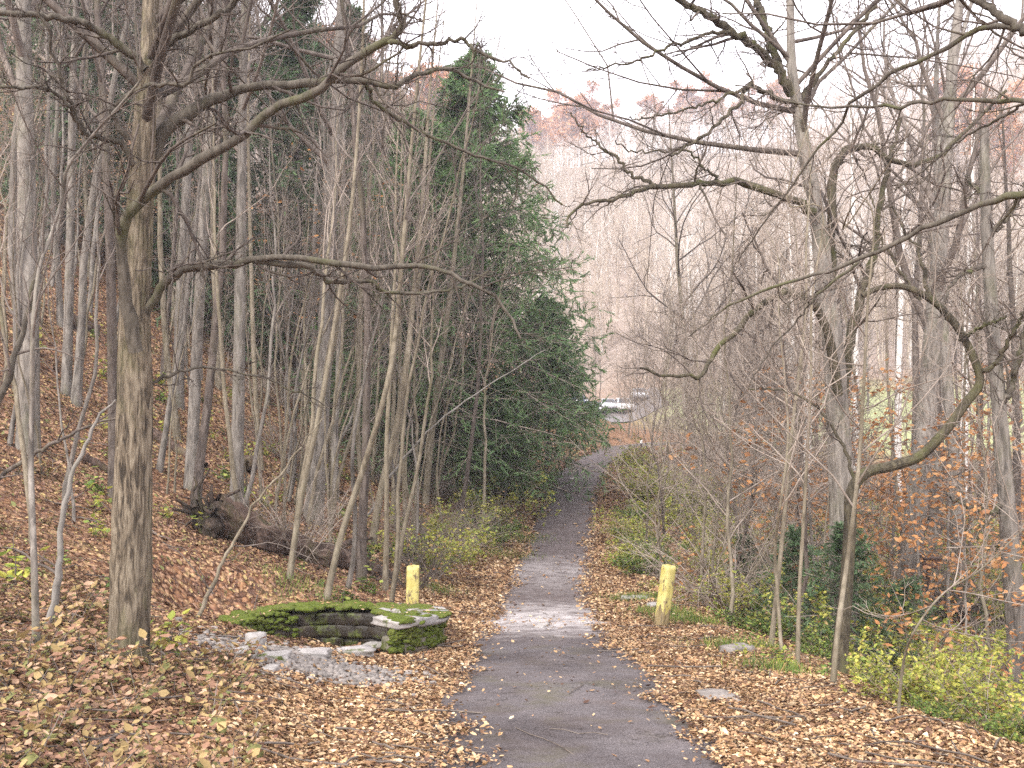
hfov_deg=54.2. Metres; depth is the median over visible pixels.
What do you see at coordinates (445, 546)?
bare shrub
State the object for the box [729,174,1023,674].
gnarled tree
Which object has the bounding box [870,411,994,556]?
beech sapling
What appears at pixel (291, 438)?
sapling
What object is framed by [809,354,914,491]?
thicket sapling
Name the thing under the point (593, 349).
thicket sapling
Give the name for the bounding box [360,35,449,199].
bare tree
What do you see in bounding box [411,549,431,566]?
ground plant
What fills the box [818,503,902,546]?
bare shrub
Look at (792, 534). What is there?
young evergreen
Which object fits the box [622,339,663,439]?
thicket sapling
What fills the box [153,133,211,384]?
sapling
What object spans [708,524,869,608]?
bare shrub
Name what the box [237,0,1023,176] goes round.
sky
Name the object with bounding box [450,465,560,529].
yellow shrub
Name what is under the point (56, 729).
ground plant
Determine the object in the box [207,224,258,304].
sapling
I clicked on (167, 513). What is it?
ground plant
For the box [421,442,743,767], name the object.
path
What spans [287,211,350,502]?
sapling
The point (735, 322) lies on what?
thicket sapling
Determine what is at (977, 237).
valley tree
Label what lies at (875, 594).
yellow shrub
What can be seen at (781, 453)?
thicket sapling
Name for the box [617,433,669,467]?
yellow shrub
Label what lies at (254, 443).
ground plant
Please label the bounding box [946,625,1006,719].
yellow shrub
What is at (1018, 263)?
valley tree
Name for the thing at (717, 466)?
thicket sapling
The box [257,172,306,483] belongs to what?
sapling
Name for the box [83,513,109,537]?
ground plant
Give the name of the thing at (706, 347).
thicket sapling
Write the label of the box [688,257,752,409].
pale tree
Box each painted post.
[406,565,418,603]
[654,564,675,627]
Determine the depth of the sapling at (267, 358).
25.85 m
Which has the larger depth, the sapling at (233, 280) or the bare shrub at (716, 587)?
the sapling at (233, 280)
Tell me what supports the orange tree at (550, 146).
on the ground at (176, 596)
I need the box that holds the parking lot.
[540,385,666,421]
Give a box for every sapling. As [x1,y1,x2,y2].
[0,4,34,83]
[0,4,85,380]
[0,45,23,202]
[0,62,39,543]
[0,74,97,446]
[0,77,43,474]
[0,92,14,308]
[0,133,9,310]
[0,224,86,404]
[0,386,153,480]
[3,97,61,325]
[7,399,116,623]
[8,209,81,522]
[12,0,72,132]
[35,129,62,321]
[36,106,77,303]
[38,39,116,275]
[42,66,160,510]
[57,88,88,263]
[64,149,91,275]
[84,4,175,358]
[90,117,165,288]
[117,98,175,347]
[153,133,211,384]
[154,159,198,349]
[154,169,217,388]
[157,205,178,290]
[163,222,214,493]
[165,150,215,493]
[166,129,194,364]
[166,180,212,380]
[196,416,333,617]
[204,274,249,383]
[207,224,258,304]
[222,264,269,501]
[223,230,257,509]
[228,97,353,506]
[229,166,270,404]
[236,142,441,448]
[246,121,293,383]
[246,238,304,489]
[247,154,441,480]
[249,190,302,373]
[251,118,308,410]
[251,120,295,373]
[256,155,310,390]
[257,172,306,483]
[259,276,292,443]
[271,206,319,474]
[273,72,381,511]
[275,227,297,453]
[282,209,388,527]
[282,261,316,423]
[285,140,353,468]
[285,160,355,500]
[287,176,363,541]
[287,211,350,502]
[293,36,369,536]
[293,215,312,402]
[294,191,342,503]
[296,215,322,418]
[306,103,374,524]
[306,115,377,489]
[306,122,378,422]
[325,80,408,488]
[328,176,446,510]
[328,273,429,542]
[330,109,388,531]
[334,220,384,310]
[335,289,351,452]
[338,148,432,452]
[338,175,392,420]
[338,180,369,376]
[343,277,389,372]
[345,164,426,589]
[351,315,394,504]
[357,336,555,529]
[362,249,419,523]
[363,293,389,457]
[363,299,444,559]
[372,264,468,534]
[382,0,518,601]
[386,167,460,538]
[391,159,471,581]
[396,304,437,463]
[405,248,483,546]
[417,310,445,500]
[420,273,502,538]
[421,293,456,482]
[427,154,501,506]
[429,219,473,471]
[431,206,487,505]
[435,264,471,503]
[462,219,528,529]
[466,304,507,457]
[488,163,555,495]
[494,276,550,490]
[502,306,545,503]
[555,278,733,561]
[570,324,603,403]
[573,282,617,400]
[581,289,727,581]
[585,311,625,402]
[587,311,629,431]
[591,291,722,535]
[600,289,658,431]
[604,302,656,432]
[604,359,640,433]
[605,335,651,434]
[612,319,656,436]
[617,331,649,437]
[619,257,718,526]
[621,317,661,428]
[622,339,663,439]
[624,321,699,517]
[625,225,896,565]
[626,68,940,625]
[631,295,690,429]
[634,278,823,596]
[635,366,717,536]
[637,239,887,605]
[637,294,778,600]
[645,284,732,495]
[646,139,900,590]
[651,313,795,553]
[654,282,738,494]
[654,378,701,471]
[655,299,717,469]
[660,335,720,426]
[660,355,933,624]
[661,279,775,481]
[664,391,686,467]
[668,317,716,458]
[668,354,746,529]
[668,390,827,568]
[669,321,733,494]
[671,330,741,424]
[676,278,819,528]
[676,375,823,560]
[677,286,729,427]
[678,328,733,428]
[679,290,765,462]
[681,374,761,539]
[681,402,795,575]
[684,218,817,507]
[696,397,750,479]
[697,289,789,452]
[700,341,749,461]
[707,309,893,620]
[707,419,796,587]
[708,177,964,643]
[709,326,773,507]
[709,342,794,497]
[716,277,774,418]
[717,339,827,564]
[719,435,824,630]
[720,327,798,456]
[723,280,776,434]
[728,391,770,491]
[735,333,825,509]
[738,305,907,575]
[740,213,875,490]
[742,347,921,617]
[743,368,946,588]
[749,317,814,475]
[770,410,826,482]
[780,411,1023,648]
[786,358,1001,608]
[786,402,907,566]
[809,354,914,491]
[849,361,893,485]
[850,405,881,463]
[850,427,925,627]
[862,482,1023,716]
[869,213,1023,669]
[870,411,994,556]
[872,392,1023,642]
[880,249,1023,516]
[880,324,923,441]
[882,317,920,449]
[885,361,1023,567]
[902,325,961,400]
[948,301,1022,466]
[951,320,1023,465]
[962,272,1023,578]
[964,266,1023,478]
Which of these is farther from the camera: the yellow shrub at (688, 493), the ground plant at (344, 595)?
the yellow shrub at (688, 493)
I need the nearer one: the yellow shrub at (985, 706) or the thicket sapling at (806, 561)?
the yellow shrub at (985, 706)
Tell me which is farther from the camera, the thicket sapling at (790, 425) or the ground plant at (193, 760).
the thicket sapling at (790, 425)
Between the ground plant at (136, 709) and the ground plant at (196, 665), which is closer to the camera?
the ground plant at (136, 709)
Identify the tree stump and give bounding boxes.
[226,455,257,473]
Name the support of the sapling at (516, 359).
on the ground at (176, 596)
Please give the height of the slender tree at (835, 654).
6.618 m
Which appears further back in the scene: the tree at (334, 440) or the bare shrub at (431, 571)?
the tree at (334, 440)
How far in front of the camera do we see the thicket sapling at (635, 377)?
59.91 m
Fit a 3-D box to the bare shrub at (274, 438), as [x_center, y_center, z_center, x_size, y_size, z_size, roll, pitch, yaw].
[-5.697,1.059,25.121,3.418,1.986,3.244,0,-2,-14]
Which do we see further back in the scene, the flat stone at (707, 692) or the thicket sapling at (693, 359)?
the thicket sapling at (693, 359)
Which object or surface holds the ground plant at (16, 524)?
on the ground at (176, 596)
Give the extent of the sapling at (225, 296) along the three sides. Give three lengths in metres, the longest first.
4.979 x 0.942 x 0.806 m
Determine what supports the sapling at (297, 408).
on the ground at (176, 596)
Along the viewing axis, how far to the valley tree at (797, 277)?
82.05 m
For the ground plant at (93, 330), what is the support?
on the ground at (176, 596)
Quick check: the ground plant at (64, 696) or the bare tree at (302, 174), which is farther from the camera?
the bare tree at (302, 174)
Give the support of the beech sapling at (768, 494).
on the ground at (176, 596)
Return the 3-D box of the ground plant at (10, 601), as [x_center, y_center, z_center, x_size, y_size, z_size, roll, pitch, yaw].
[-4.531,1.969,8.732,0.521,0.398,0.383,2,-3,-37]
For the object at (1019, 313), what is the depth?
44.65 m
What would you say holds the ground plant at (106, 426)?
on the ground at (176, 596)
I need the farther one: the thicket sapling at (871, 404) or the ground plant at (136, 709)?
the thicket sapling at (871, 404)
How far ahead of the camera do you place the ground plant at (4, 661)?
7.06 m
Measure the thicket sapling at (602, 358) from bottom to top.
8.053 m
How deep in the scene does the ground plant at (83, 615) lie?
9.13 m
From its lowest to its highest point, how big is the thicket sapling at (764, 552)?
9.850 m
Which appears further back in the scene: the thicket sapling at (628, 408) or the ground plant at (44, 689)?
the thicket sapling at (628, 408)
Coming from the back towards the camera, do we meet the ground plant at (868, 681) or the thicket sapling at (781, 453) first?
the thicket sapling at (781, 453)
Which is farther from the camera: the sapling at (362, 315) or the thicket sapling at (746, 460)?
the sapling at (362, 315)
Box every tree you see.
[0,0,6,47]
[0,0,41,455]
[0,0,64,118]
[0,0,70,251]
[0,0,122,497]
[0,0,141,397]
[0,0,175,245]
[0,0,229,643]
[0,0,596,661]
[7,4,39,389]
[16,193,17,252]
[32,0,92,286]
[32,0,238,145]
[34,19,44,85]
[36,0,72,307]
[37,0,264,283]
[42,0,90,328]
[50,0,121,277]
[63,1,96,145]
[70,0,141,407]
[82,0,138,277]
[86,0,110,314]
[89,0,235,153]
[94,0,369,316]
[101,0,465,525]
[104,1,139,137]
[111,0,374,502]
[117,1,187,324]
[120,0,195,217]
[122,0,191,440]
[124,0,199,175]
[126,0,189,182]
[126,11,308,344]
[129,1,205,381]
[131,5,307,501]
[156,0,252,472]
[164,0,314,409]
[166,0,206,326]
[175,0,382,397]
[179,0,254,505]
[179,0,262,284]
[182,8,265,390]
[183,0,354,490]
[203,1,293,240]
[206,0,469,363]
[230,1,264,198]
[235,0,379,294]
[236,0,263,469]
[236,1,324,214]
[237,0,387,162]
[247,0,366,335]
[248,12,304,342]
[250,0,295,239]
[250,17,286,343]
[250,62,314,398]
[251,0,279,205]
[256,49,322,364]
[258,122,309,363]
[263,0,326,154]
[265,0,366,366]
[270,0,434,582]
[275,104,574,513]
[277,13,347,176]
[282,2,407,364]
[286,0,406,578]
[288,61,327,233]
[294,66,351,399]
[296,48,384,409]
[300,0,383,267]
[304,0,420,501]
[304,43,627,504]
[309,22,348,92]
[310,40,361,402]
[322,0,515,600]
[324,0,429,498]
[339,22,406,259]
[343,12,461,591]
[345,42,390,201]
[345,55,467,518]
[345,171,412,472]
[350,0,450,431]
[360,22,407,143]
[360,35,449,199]
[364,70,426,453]
[368,0,445,545]
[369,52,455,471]
[370,52,403,110]
[384,71,425,118]
[385,45,433,131]
[389,1,471,526]
[402,0,1023,660]
[403,59,463,152]
[408,0,492,504]
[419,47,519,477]
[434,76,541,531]
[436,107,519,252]
[449,376,562,509]
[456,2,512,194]
[490,295,617,482]
[516,104,552,151]
[520,112,551,150]
[536,130,558,160]
[541,85,604,159]
[543,91,565,134]
[576,79,614,154]
[590,97,623,161]
[602,77,800,483]
[621,268,702,405]
[626,92,667,138]
[638,267,744,598]
[645,0,1023,398]
[661,265,704,398]
[664,78,704,146]
[671,2,904,645]
[673,33,1023,682]
[683,227,734,398]
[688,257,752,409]
[689,116,836,393]
[691,0,912,503]
[694,70,733,152]
[695,17,945,667]
[699,0,893,501]
[705,164,866,649]
[705,188,787,352]
[706,249,784,355]
[712,243,807,478]
[718,248,776,398]
[719,95,882,434]
[720,236,783,334]
[725,198,816,419]
[726,89,766,138]
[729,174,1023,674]
[746,291,796,398]
[759,193,862,407]
[765,77,790,125]
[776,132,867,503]
[782,0,1001,581]
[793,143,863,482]
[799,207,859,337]
[800,0,1023,614]
[805,0,1023,440]
[813,0,995,600]
[820,397,1023,713]
[821,213,911,407]
[822,3,1001,501]
[822,294,875,370]
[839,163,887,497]
[840,4,1023,563]
[843,292,904,410]
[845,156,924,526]
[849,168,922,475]
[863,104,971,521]
[866,79,1023,527]
[876,30,1023,497]
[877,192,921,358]
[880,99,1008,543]
[889,126,1023,725]
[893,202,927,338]
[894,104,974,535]
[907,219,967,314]
[922,204,1023,414]
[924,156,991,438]
[925,63,992,185]
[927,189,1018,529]
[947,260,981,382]
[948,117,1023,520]
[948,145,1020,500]
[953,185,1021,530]
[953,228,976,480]
[954,78,1023,210]
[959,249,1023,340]
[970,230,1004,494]
[981,231,1023,423]
[996,237,1023,358]
[1000,216,1023,338]
[1001,246,1023,325]
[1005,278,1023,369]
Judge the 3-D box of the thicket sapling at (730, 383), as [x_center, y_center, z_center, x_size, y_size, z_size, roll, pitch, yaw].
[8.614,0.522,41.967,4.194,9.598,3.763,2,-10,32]
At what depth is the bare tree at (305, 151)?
55.25 m
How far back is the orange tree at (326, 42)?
158.85 m
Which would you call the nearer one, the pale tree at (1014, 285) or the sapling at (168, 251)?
the sapling at (168, 251)
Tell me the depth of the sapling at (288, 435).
19.27 m
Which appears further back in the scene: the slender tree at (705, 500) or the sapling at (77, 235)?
the sapling at (77, 235)
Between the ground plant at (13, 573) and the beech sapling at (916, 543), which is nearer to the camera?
the ground plant at (13, 573)
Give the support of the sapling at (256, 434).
on the ground at (176, 596)
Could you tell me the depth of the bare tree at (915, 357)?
30.08 m
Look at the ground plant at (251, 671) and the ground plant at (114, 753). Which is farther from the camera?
the ground plant at (251, 671)
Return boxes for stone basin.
[217,600,451,661]
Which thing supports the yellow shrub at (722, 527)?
on the ground at (176, 596)
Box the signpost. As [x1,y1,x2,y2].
[919,555,941,622]
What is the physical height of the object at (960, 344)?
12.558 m
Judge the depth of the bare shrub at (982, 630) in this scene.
18.95 m
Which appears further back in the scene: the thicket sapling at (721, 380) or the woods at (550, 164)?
the woods at (550, 164)
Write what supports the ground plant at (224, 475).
on the ground at (176, 596)
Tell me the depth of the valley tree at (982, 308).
57.85 m
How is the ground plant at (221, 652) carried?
on the ground at (176, 596)
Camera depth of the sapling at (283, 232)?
33.36 m
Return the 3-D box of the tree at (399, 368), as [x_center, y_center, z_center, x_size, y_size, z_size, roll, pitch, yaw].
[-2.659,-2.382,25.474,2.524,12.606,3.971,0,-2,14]
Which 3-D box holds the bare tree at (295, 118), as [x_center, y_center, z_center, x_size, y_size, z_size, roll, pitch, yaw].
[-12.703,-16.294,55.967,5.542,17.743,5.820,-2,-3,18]
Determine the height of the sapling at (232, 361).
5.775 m
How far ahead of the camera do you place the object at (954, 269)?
42.06 m
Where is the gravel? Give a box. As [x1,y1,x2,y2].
[166,617,468,696]
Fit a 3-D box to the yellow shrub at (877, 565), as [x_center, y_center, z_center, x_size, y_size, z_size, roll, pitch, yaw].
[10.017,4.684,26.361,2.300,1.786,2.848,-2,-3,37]
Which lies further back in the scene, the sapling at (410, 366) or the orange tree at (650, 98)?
the orange tree at (650, 98)
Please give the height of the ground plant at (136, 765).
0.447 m
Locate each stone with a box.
[244,631,266,651]
[262,664,279,671]
[534,622,549,627]
[621,595,651,600]
[646,602,656,607]
[695,688,745,704]
[718,642,756,654]
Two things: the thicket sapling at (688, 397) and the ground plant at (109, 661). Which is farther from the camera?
the thicket sapling at (688, 397)
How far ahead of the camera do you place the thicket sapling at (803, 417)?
25.27 m
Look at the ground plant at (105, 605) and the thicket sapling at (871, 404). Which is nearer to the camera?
the ground plant at (105, 605)
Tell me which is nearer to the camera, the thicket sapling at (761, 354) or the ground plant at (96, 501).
the ground plant at (96, 501)
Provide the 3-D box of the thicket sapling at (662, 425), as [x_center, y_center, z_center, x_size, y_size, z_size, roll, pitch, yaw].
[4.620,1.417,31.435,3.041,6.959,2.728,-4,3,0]
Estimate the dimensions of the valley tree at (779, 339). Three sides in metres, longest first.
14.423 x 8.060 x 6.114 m
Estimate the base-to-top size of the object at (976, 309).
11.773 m
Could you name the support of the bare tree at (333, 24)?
on the ground at (176, 596)
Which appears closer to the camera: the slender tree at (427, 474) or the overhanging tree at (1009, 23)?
the overhanging tree at (1009, 23)
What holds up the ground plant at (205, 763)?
on the ground at (176, 596)
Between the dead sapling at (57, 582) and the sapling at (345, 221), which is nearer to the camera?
the dead sapling at (57, 582)
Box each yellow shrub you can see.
[367,505,499,579]
[410,497,500,555]
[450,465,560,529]
[486,475,541,500]
[589,498,645,540]
[599,443,696,506]
[599,527,674,571]
[604,452,724,513]
[606,504,661,544]
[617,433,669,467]
[623,492,669,518]
[627,458,679,480]
[636,457,763,519]
[653,489,733,531]
[660,498,734,543]
[667,556,780,614]
[678,517,769,566]
[688,524,786,570]
[689,537,766,573]
[694,503,767,549]
[709,561,767,604]
[710,538,773,591]
[714,545,822,600]
[717,508,794,563]
[717,577,796,619]
[732,562,927,655]
[802,591,974,686]
[804,616,938,681]
[814,512,891,547]
[823,573,917,618]
[824,587,957,642]
[825,524,899,581]
[825,554,889,613]
[839,626,991,711]
[844,625,1023,725]
[848,653,906,685]
[859,538,933,581]
[870,514,942,551]
[909,620,1023,737]
[923,560,975,606]
[924,537,1023,603]
[942,516,1023,554]
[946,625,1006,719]
[947,618,1007,711]
[963,514,998,531]
[966,570,1004,628]
[974,540,1023,578]
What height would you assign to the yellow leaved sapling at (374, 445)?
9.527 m
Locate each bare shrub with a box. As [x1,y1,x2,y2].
[218,392,344,460]
[219,458,381,562]
[226,363,284,397]
[245,356,334,407]
[256,483,326,539]
[277,431,343,464]
[286,432,327,469]
[345,451,399,481]
[348,491,489,599]
[349,485,511,557]
[368,495,458,567]
[389,490,524,552]
[390,457,473,498]
[405,519,484,571]
[408,453,492,498]
[440,473,506,502]
[447,477,533,532]
[451,496,509,524]
[597,497,824,611]
[644,473,733,549]
[651,515,779,611]
[669,455,765,502]
[691,473,774,518]
[697,524,814,574]
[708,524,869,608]
[718,516,821,560]
[722,479,816,524]
[735,503,823,540]
[741,474,828,512]
[808,550,921,600]
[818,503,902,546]
[876,518,1002,624]
[894,540,1023,608]
[919,587,1007,675]
[921,528,1023,625]
[921,549,1023,625]
[921,553,1022,617]
[951,581,1003,632]
[952,586,1006,668]
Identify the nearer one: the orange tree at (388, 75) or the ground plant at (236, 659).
the ground plant at (236, 659)
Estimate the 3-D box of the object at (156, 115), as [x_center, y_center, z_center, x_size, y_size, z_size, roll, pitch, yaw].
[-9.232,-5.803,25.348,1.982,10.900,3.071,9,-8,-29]
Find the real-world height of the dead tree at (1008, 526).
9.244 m
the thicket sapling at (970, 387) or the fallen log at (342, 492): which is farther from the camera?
the thicket sapling at (970, 387)
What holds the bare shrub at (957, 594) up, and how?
on the ground at (176, 596)
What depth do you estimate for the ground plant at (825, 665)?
10.79 m
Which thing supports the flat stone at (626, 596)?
on the ground at (176, 596)
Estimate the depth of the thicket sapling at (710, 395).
36.33 m
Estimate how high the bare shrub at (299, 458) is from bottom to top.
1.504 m
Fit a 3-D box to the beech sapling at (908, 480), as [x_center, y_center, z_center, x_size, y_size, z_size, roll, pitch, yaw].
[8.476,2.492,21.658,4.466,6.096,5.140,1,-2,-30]
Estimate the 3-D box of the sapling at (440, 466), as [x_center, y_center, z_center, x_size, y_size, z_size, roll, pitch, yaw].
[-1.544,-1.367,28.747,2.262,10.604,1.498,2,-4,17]
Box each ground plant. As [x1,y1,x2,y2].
[0,424,15,437]
[0,544,50,585]
[0,577,22,592]
[0,584,23,622]
[0,590,21,614]
[0,604,66,627]
[0,605,24,626]
[0,623,70,673]
[0,626,61,687]
[0,651,20,676]
[0,660,51,709]
[0,681,13,718]
[0,703,69,767]
[0,737,44,767]
[1,717,88,748]
[1,741,23,759]
[2,622,52,641]
[3,603,67,625]
[5,676,73,707]
[6,693,68,727]
[7,615,79,662]
[7,672,94,707]
[8,521,24,531]
[9,637,53,671]
[11,582,51,604]
[11,692,77,746]
[12,597,84,638]
[17,579,52,603]
[24,630,65,649]
[24,647,70,674]
[29,697,73,732]
[33,652,101,696]
[33,720,71,738]
[34,460,61,478]
[35,636,117,693]
[36,687,98,719]
[38,509,58,523]
[39,602,102,637]
[39,605,49,613]
[42,611,74,623]
[44,580,98,606]
[45,599,91,627]
[47,357,61,368]
[48,622,103,653]
[49,578,107,623]
[51,550,72,563]
[51,708,93,737]
[51,742,128,767]
[55,745,147,767]
[60,579,104,614]
[61,685,140,718]
[62,623,120,654]
[66,587,108,606]
[66,724,156,767]
[73,725,127,758]
[74,631,126,670]
[77,466,106,490]
[80,678,109,691]
[82,585,108,610]
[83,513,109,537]
[84,654,129,682]
[85,483,112,513]
[88,329,99,337]
[88,601,108,630]
[89,627,109,652]
[93,639,136,669]
[93,664,130,688]
[94,750,155,767]
[97,736,179,767]
[98,359,106,378]
[98,413,107,428]
[98,577,109,588]
[102,674,159,723]
[108,716,188,765]
[113,653,131,669]
[113,698,150,724]
[115,723,151,743]
[116,624,198,674]
[118,655,178,705]
[119,629,196,675]
[122,673,171,696]
[132,742,173,767]
[132,758,153,767]
[143,664,196,695]
[148,741,209,767]
[148,743,196,767]
[150,608,191,657]
[150,616,188,651]
[150,622,169,648]
[151,671,245,739]
[153,372,166,383]
[153,416,169,430]
[153,501,172,517]
[155,389,167,399]
[159,640,200,669]
[166,637,244,681]
[171,662,240,714]
[175,733,221,767]
[178,408,187,420]
[183,733,224,767]
[189,645,224,667]
[190,511,208,531]
[192,664,217,674]
[192,699,277,757]
[193,646,236,668]
[197,737,251,767]
[199,747,265,767]
[201,715,264,756]
[205,457,229,478]
[207,663,252,687]
[209,659,265,685]
[211,631,263,673]
[213,664,260,692]
[215,643,261,672]
[215,668,240,687]
[216,421,226,432]
[216,636,272,660]
[218,639,266,672]
[220,735,256,767]
[225,702,257,719]
[235,664,266,681]
[244,442,255,455]
[252,491,271,506]
[252,504,266,513]
[262,441,279,453]
[263,444,270,456]
[322,586,360,601]
[337,498,351,515]
[355,565,382,594]
[367,542,376,557]
[367,547,393,562]
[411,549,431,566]
[709,603,723,617]
[734,622,761,639]
[734,640,750,654]
[750,635,764,647]
[761,646,788,657]
[771,644,795,662]
[778,654,791,666]
[815,657,839,674]
[859,664,878,685]
[879,684,895,700]
[940,698,961,721]
[987,713,1023,744]
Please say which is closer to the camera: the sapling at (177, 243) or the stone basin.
the stone basin
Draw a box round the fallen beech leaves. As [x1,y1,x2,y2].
[722,468,1023,645]
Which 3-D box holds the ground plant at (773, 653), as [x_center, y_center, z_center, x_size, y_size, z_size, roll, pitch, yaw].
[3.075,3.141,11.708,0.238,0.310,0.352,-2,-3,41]
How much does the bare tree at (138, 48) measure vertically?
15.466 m
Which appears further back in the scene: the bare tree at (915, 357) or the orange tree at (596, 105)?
the orange tree at (596, 105)
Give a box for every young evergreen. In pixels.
[715,533,772,615]
[745,524,829,648]
[780,521,920,681]
[863,574,944,703]
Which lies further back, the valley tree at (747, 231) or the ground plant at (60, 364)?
the valley tree at (747, 231)
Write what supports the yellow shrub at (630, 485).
on the ground at (176, 596)
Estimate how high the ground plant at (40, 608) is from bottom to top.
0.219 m
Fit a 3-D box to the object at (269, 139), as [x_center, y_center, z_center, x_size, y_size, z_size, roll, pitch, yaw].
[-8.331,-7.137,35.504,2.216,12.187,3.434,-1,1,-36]
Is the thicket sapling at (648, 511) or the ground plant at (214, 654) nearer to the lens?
the ground plant at (214, 654)
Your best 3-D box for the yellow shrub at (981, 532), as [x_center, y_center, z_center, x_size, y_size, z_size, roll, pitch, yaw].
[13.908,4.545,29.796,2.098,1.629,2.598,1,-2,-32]
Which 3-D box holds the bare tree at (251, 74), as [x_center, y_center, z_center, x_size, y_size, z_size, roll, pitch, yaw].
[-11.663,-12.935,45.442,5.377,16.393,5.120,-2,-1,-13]
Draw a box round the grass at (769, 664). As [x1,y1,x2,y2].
[227,433,837,676]
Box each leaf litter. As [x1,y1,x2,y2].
[144,514,1023,767]
[226,600,444,621]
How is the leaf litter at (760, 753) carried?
on the ground at (176, 596)
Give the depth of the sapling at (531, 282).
34.23 m
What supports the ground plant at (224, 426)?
on the ground at (176, 596)
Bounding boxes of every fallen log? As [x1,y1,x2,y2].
[55,314,100,332]
[83,454,107,472]
[153,427,207,467]
[173,468,391,578]
[296,473,345,494]
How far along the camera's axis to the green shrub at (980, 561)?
26.94 m
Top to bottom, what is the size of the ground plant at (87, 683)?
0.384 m
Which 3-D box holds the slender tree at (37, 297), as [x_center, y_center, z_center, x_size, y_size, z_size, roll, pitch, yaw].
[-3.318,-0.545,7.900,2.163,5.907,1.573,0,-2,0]
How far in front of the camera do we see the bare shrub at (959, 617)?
21.39 m
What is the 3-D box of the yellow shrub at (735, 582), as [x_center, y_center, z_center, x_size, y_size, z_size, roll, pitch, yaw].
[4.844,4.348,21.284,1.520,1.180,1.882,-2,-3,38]
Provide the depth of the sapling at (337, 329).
22.51 m
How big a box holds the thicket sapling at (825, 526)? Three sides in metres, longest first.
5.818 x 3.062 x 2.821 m
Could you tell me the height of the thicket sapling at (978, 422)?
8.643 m
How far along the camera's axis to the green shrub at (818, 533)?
31.18 m
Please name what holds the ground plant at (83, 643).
on the ground at (176, 596)
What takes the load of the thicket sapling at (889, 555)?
on the ground at (176, 596)
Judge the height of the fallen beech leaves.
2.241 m
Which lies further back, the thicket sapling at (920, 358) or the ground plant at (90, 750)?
the thicket sapling at (920, 358)
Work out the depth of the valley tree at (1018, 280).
108.15 m
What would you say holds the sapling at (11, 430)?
on the ground at (176, 596)
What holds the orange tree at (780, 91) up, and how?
on the ground at (176, 596)
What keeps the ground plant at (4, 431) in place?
on the ground at (176, 596)
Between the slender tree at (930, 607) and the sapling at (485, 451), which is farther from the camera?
the sapling at (485, 451)
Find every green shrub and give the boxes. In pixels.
[371,533,427,561]
[452,510,529,550]
[611,541,688,576]
[612,500,651,521]
[613,527,670,550]
[627,537,674,564]
[714,597,795,638]
[757,591,829,636]
[788,613,856,661]
[807,518,823,546]
[907,689,970,723]
[919,597,958,622]
[930,561,1000,596]
[946,666,999,709]
[962,699,1023,746]
[963,598,1004,637]
[966,544,1000,580]
[971,519,999,555]
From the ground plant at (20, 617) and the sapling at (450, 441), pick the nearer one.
the ground plant at (20, 617)
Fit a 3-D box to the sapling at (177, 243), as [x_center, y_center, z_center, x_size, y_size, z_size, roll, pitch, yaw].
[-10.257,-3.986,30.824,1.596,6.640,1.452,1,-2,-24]
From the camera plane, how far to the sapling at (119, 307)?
22.70 m
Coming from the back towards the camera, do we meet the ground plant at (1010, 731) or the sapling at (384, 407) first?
the sapling at (384, 407)
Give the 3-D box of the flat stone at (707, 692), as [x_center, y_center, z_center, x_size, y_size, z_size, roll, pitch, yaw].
[1.852,2.793,8.882,0.325,0.065,0.534,1,-2,-14]
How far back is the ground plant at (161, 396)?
23.89 m
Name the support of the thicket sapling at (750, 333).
on the ground at (176, 596)
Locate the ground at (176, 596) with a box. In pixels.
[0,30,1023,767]
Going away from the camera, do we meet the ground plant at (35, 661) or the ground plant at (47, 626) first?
the ground plant at (35, 661)
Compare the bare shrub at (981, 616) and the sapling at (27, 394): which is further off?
the bare shrub at (981, 616)
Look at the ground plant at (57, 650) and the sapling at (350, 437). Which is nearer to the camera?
the ground plant at (57, 650)
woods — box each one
[0,2,1023,386]
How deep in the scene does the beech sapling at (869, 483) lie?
28.18 m
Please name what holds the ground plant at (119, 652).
on the ground at (176, 596)
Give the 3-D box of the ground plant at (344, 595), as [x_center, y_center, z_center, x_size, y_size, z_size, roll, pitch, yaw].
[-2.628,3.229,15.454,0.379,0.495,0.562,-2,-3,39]
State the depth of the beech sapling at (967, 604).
13.32 m
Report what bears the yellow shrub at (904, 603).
on the ground at (176, 596)
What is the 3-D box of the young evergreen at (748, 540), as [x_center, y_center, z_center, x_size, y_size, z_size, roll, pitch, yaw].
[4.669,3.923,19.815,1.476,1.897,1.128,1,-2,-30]
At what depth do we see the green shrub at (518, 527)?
26.30 m
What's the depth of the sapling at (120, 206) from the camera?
24.70 m
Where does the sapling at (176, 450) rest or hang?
on the ground at (176, 596)
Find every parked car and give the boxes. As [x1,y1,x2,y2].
[600,399,616,410]
[612,398,633,411]
[629,388,648,399]
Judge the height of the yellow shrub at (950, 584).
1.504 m
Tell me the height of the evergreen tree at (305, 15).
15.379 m
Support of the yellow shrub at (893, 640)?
on the ground at (176, 596)
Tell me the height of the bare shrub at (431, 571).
2.438 m
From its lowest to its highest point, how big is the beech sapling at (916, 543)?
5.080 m
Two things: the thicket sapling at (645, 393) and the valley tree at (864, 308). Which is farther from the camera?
the valley tree at (864, 308)
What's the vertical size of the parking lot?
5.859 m

